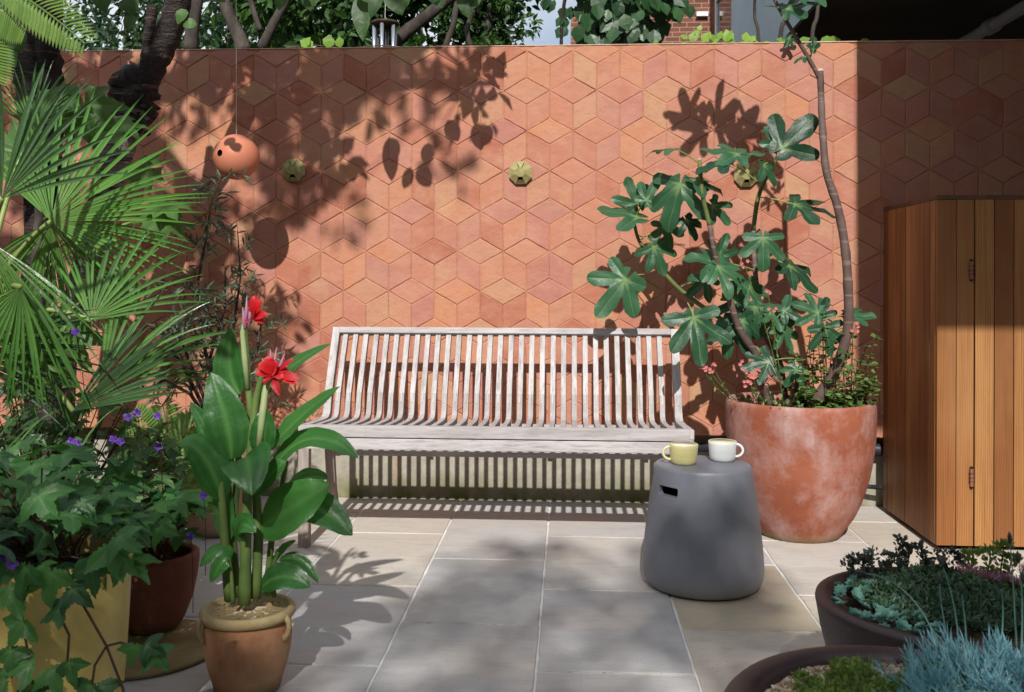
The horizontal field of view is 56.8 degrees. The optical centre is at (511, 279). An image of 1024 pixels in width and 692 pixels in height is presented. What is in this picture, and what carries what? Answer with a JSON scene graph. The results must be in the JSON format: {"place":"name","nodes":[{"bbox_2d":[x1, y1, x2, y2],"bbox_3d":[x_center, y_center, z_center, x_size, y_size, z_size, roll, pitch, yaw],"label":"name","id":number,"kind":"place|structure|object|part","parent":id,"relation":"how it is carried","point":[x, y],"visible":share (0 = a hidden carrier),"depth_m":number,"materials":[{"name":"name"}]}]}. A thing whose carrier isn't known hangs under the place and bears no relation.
{"place":"outdoors","nodes":[
{"label":"outdoors","id":0,"kind":"place"},
{"bbox_2d":[139,489,185,539],"bbox_3d":[-3.784,1.184,4.119,4.360,0.050,2.530,0,0,3],"label":"planting bed","id":1,"kind":"object","parent":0,"point":[182,525],"depth_m":4.53,"materials":[{"name":"soil"}]},
{"bbox_2d":[4,0,64,456],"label":"cherry tree","id":2,"kind":"object","parent":1,"relation":"on","point":[38,50],"visible":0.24,"depth_m":4.35,"materials":[{"name":"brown plant"}]},
{"bbox_2d":[3,83,197,454],"bbox_3d":[-1.899,0.166,4.010,0.994,2.061,0.812,0,0,3],"label":"rice paper plant","id":3,"kind":"object","parent":1,"relation":"on","point":[103,106],"visible":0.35,"depth_m":4.13,"materials":[{"name":"green plant"}]},
{"bbox_2d":[0,59,239,431],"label":"fan palm","id":4,"kind":"object","parent":1,"relation":"on","point":[22,307],"visible":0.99,"depth_m":3.11,"materials":[{"name":"green plant"}]},
{"bbox_2d":[0,328,252,575],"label":"geranium plant","id":5,"kind":"object","parent":1,"relation":"on","point":[147,456],"visible":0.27,"depth_m":3.38,"materials":[{"name":"green plant"}]},
{"bbox_2d":[0,407,118,528],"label":"strap leaf plant","id":6,"kind":"object","parent":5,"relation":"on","point":[83,443],"visible":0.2,"depth_m":2.77,"materials":[{"name":"green plant"}]},
{"bbox_2d":[122,398,232,520],"bbox_3d":[-1.338,0.718,3.851,0.534,0.437,0.294,0,0,21],"label":"fern","id":7,"kind":"object","parent":1,"relation":"on","point":[181,423],"visible":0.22,"depth_m":3.90,"materials":[{"name":"green plant"}]},
{"bbox_2d":[2,0,576,50],"label":"sky","id":8,"kind":"structure","parent":0,"point":[547,34],"materials":[{"name":"white"}]},
{"bbox_2d":[124,496,1023,691],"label":"paving","id":9,"kind":"structure","parent":0,"point":[469,623],"depth_m":3.50,"materials":[{"name":"stone"}]},
{"bbox_2d":[0,0,99,86],"bbox_3d":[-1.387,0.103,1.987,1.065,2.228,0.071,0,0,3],"label":"tree fern","id":10,"kind":"object","parent":9,"relation":"on","point":[27,14],"visible":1,"depth_m":1.96,"materials":[{"name":"green plant"}]},
{"bbox_2d":[0,531,133,691],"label":"glazed pot","id":11,"kind":"object","parent":9,"relation":"on","point":[109,613],"visible":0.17,"depth_m":2.19,"materials":[{"name":"yellow ceramic"}]},
{"bbox_2d":[0,443,177,691],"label":"anemone plant","id":12,"kind":"object","parent":11,"relation":"on","point":[44,502],"visible":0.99,"depth_m":2.14,"materials":[{"name":"green plant"}]},
{"bbox_2d":[124,619,204,680],"bbox_3d":[-1.193,1.185,3.055,0.496,0.021,0.488,0,0,3],"label":"stone disc","id":13,"kind":"object","parent":9,"relation":"on","point":[186,651],"visible":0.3,"depth_m":3.00,"materials":[{"name":"beige stone"}]},
{"bbox_2d":[128,540,199,635],"bbox_3d":[-1.212,1.045,3.198,0.302,0.257,0.298,0,0,3],"label":"terracotta pot","id":14,"kind":"object","parent":13,"relation":"on","point":[160,603],"visible":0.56,"depth_m":3.10,"materials":[{"name":"ceramic"}]},
{"bbox_2d":[85,462,212,560],"bbox_3d":[-1.244,0.789,3.075,0.570,0.378,0.575,0,0,3],"label":"anemone plant","id":15,"kind":"object","parent":14,"relation":"on","point":[187,502],"visible":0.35,"depth_m":3.03,"materials":[{"name":"green plant"}]},
{"bbox_2d":[165,430,252,537],"bbox_3d":[-1.403,0.957,4.502,0.482,0.475,0.478,0,0,3],"label":"terracotta pot","id":16,"kind":"object","parent":9,"relation":"on","point":[211,532],"visible":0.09,"depth_m":4.36,"materials":[{"name":"ceramic"}]},
{"bbox_2d":[93,168,291,430],"bbox_3d":[-1.478,0.116,4.465,0.889,1.289,0.521,0,0,3],"label":"olive tree","id":17,"kind":"object","parent":16,"relation":"on","point":[207,366],"visible":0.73,"depth_m":4.43,"materials":[{"name":"green plant"}]},
{"bbox_2d":[5,0,480,431],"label":"cherry tree","id":18,"kind":"object","parent":9,"relation":"on","point":[131,83],"visible":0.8,"depth_m":4.42,"materials":[{"name":"brown plant"}]},
{"bbox_2d":[213,0,259,179],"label":"hanging ball","id":19,"kind":"object","parent":18,"relation":"hanging from","point":[236,152],"visible":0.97,"depth_m":4.55,"materials":[{"name":"ceramic"}]},
{"bbox_2d":[195,592,295,691],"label":"terracotta pot","id":20,"kind":"object","parent":9,"relation":"on","point":[246,648],"visible":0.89,"depth_m":2.69,"materials":[{"name":"orange ceramic"}]},
{"bbox_2d":[181,296,358,605],"bbox_3d":[-0.700,0.493,2.725,0.536,0.898,0.305,0,0,3],"label":"canna plant","id":21,"kind":"object","parent":20,"relation":"on","point":[229,430],"visible":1,"depth_m":2.75,"materials":[{"name":"green plant"}]},
{"bbox_2d":[298,327,693,547],"bbox_3d":[-0.061,0.721,4.503,1.754,0.958,0.667,0,0,3],"label":"garden bench","id":22,"kind":"object","parent":9,"relation":"on","point":[366,435],"visible":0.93,"depth_m":4.64,"materials":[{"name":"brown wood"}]},
{"bbox_2d":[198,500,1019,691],"bbox_3d":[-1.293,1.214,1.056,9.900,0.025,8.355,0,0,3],"label":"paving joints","id":23,"kind":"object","parent":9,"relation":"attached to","point":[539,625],"depth_m":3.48,"materials":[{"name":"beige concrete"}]},
{"bbox_2d":[642,455,763,599],"bbox_3d":[0.753,0.962,3.741,0.472,0.473,0.472,0,0,3],"label":"garden stool","id":24,"kind":"object","parent":9,"relation":"on","point":[703,537],"visible":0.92,"depth_m":3.56,"materials":[{"name":"grey concrete"}]},
{"bbox_2d":[662,441,697,465],"bbox_3d":[0.673,0.685,3.736,0.124,0.078,0.114,0,0,-38],"label":"cup","id":25,"kind":"object","parent":24,"relation":"on","point":[683,453],"visible":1,"depth_m":3.70,"materials":[{"name":"yellow ceramic"}]},
{"bbox_2d":[708,439,743,461],"bbox_3d":[0.851,0.686,3.812,0.123,0.078,0.112,0,0,-31],"label":"cup","id":26,"kind":"object","parent":24,"relation":"on","point":[722,450],"visible":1,"depth_m":3.77,"materials":[{"name":"white ceramic"}]},
{"bbox_2d":[725,391,876,543],"bbox_3d":[1.366,0.884,4.499,0.689,0.638,0.685,0,0,3],"label":"terracotta pot","id":27,"kind":"object","parent":9,"relation":"on","point":[812,469],"visible":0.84,"depth_m":4.23,"materials":[{"name":"ceramic"}]},
{"bbox_2d":[586,0,876,407],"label":"fig tree","id":28,"kind":"object","parent":27,"relation":"on","point":[739,327],"visible":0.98,"depth_m":4.42,"materials":[{"name":"green plant"}]},
{"bbox_2d":[695,259,859,407],"bbox_3d":[1.175,0.268,4.299,0.537,0.724,0.582,0,0,-40],"label":"coral flower","id":29,"kind":"object","parent":27,"relation":"on","point":[746,380],"visible":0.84,"depth_m":4.29,"materials":[{"name":"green plant"}]},
{"bbox_2d":[784,325,881,407],"bbox_3d":[1.511,0.414,4.449,0.450,0.437,0.442,0,0,3],"label":"herb plant","id":30,"kind":"object","parent":27,"relation":"on","point":[848,399],"visible":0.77,"depth_m":4.38,"materials":[{"name":"green plant"}]},
{"bbox_2d":[724,645,1023,691],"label":"planter bowl","id":31,"kind":"object","parent":9,"relation":"on","point":[771,674],"visible":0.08,"depth_m":1.92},
{"bbox_2d":[791,654,970,691],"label":"green sedum","id":32,"kind":"object","parent":31,"relation":"on","point":[852,676],"visible":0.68,"depth_m":1.84,"materials":[{"name":"green plant"}]},
{"bbox_2d":[853,532,1023,659],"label":"lavender","id":33,"kind":"object","parent":31,"relation":"on","point":[960,585],"visible":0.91,"depth_m":2.02,"materials":[{"name":"green plant"}]},
{"bbox_2d":[869,621,1023,691],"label":"blue chalk sticks","id":34,"kind":"object","parent":31,"relation":"on","point":[951,665],"visible":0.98,"depth_m":1.80,"materials":[{"name":"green plant"}]},
{"bbox_2d":[815,567,1023,672],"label":"planter bowl","id":35,"kind":"object","parent":9,"relation":"on","point":[840,625],"visible":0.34,"depth_m":2.36,"materials":[{"name":"ceramic"}]},
{"bbox_2d":[831,574,945,637],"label":"rosette succulents","id":36,"kind":"object","parent":35,"relation":"on","point":[883,614],"visible":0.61,"depth_m":2.39,"materials":[{"name":"green plant"}]},
{"bbox_2d":[840,532,976,579],"bbox_3d":[1.113,0.778,2.656,0.383,0.134,0.083,0,0,3],"label":"dark sedum","id":37,"kind":"object","parent":35,"relation":"on","point":[869,558],"visible":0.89,"depth_m":2.65,"materials":[{"name":"plant"}]},
{"bbox_2d":[851,560,1023,633],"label":"sedum mat","id":38,"kind":"object","parent":35,"relation":"on","point":[921,574],"visible":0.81,"depth_m":2.46,"materials":[{"name":"green plant"}]},
{"bbox_2d":[954,538,1023,593],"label":"pink sedum","id":39,"kind":"object","parent":35,"relation":"on","point":[987,573],"visible":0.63,"depth_m":2.53,"materials":[{"name":"plant"}]},
{"bbox_2d":[883,195,1023,548],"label":"wooden cabinet","id":40,"kind":"object","parent":9,"relation":"on","point":[953,438],"visible":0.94,"depth_m":4.22,"materials":[{"name":"brown wood"}]},
{"bbox_3d":[2.523,0.415,4.196,0.925,1.542,0.022,0,0,3],"label":"door","id":41,"kind":"part","parent":40,"relation":"part of","materials":[{"name":"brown wood"}]},
{"bbox_2d":[571,0,730,44],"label":"brick building","id":42,"kind":"structure","parent":0,"point":[713,17],"depth_m":14.85,"materials":[{"name":"red brick"}]},
{"bbox_2d":[715,0,730,42],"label":"window","id":43,"kind":"structure","parent":42,"relation":"in","point":[722,7],"depth_m":13.53,"materials":[{"name":"white paint"}]},
{"bbox_2d":[731,0,1023,42],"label":"overhanging building","id":44,"kind":"structure","parent":0,"point":[870,20],"depth_m":6.20,"materials":[{"name":"black"}]},
{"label":"ground","id":45,"kind":"structure","parent":0,"visible":0},
{"bbox_2d":[0,0,327,50],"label":"tree","id":46,"kind":"object","parent":45,"relation":"on","point":[104,18],"visible":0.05,"depth_m":12.77,"materials":[{"name":"green plant"}]},
{"bbox_2d":[80,0,326,49],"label":"tree","id":47,"kind":"object","parent":45,"relation":"on","point":[227,15],"visible":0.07,"depth_m":7.59,"materials":[{"name":"green plant"}]},
{"bbox_2d":[203,0,464,48],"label":"tree","id":48,"kind":"object","parent":45,"relation":"on","point":[336,17],"visible":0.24,"depth_m":6.94,"materials":[{"name":"green plant"}]},
{"bbox_2d":[355,0,540,46],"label":"tree","id":49,"kind":"object","parent":45,"relation":"on","point":[416,24],"visible":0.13,"depth_m":7.20,"materials":[{"name":"green plant"}]},
{"bbox_2d":[371,4,398,46],"bbox_3d":[-0.778,-1.700,5.807,0.176,1.240,0.176,0,0,3],"label":"wind chime","id":50,"kind":"object","parent":49,"relation":"hanging from","point":[382,24],"visible":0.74,"depth_m":5.78,"materials":[{"name":"metal"}]},
{"bbox_2d":[408,0,543,45],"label":"shrub","id":51,"kind":"object","parent":45,"relation":"on","point":[488,35],"visible":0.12,"depth_m":6.96,"materials":[{"name":"green plant"}]},
{"bbox_2d":[0,39,1023,506],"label":"garden wall","id":52,"kind":"structure","parent":45,"relation":"on","point":[406,201],"depth_m":5.06,"materials":[{"name":"tile"}]},
{"bbox_2d":[282,159,304,180],"bbox_3d":[-1.180,-0.593,5.106,0.122,0.122,0.048,0,0,3],"label":"wall ornament","id":53,"kind":"object","parent":52,"relation":"attached to","point":[293,169],"depth_m":5.10,"materials":[{"name":"yellow ceramic"}]},
{"bbox_2d":[509,161,531,183],"bbox_3d":[0.045,-0.571,5.033,0.122,0.122,0.048,0,0,3],"label":"wall ornament","id":54,"kind":"object","parent":52,"relation":"attached to","point":[520,172],"depth_m":5.03,"materials":[{"name":"yellow ceramic"}]},
{"bbox_2d":[287,25,868,47],"bbox_3d":[0.346,-1.386,5.441,3.345,0.144,0.053,0,0,3],"label":"climbing plant","id":55,"kind":"object","parent":52,"relation":"attached to","point":[727,36],"visible":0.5,"depth_m":5.40,"materials":[{"name":"green plant"}]},
{"bbox_2d":[734,163,757,186],"bbox_3d":[1.228,-0.550,4.962,0.122,0.122,0.048,0,0,3],"label":"wall ornament","id":56,"kind":"object","parent":52,"relation":"attached to","point":[742,179],"depth_m":4.96,"materials":[{"name":"yellow ceramic"}]},
{"bbox_2d":[694,442,882,456],"bbox_3d":[0.491,0.895,5.100,3.025,0.076,0.083,0,0,3],"label":"drain pipe","id":57,"kind":"object","parent":52,"relation":"attached to","point":[703,447],"visible":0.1,"depth_m":5.04,"materials":[{"name":"black plastic"}]},
{"bbox_2d":[867,484,882,489],"bbox_3d":[1.823,1.079,4.973,0.354,0.041,0.031,0,0,10],"label":"waste pipe","id":58,"kind":"object","parent":52,"relation":"attached to","point":[877,487],"visible":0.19,"depth_m":4.95,"materials":[{"name":"black plastic"}]},
{"bbox_2d":[540,0,695,44],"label":"round leaved tree","id":59,"kind":"object","parent":45,"relation":"on","point":[615,22],"visible":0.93,"depth_m":5.72,"materials":[{"name":"green plant"}]},
{"bbox_2d":[753,0,819,41],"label":"bare sapling","id":60,"kind":"object","parent":45,"relation":"on","point":[813,27],"visible":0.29,"depth_m":5.60,"materials":[{"name":"grey plant"}]}
]}

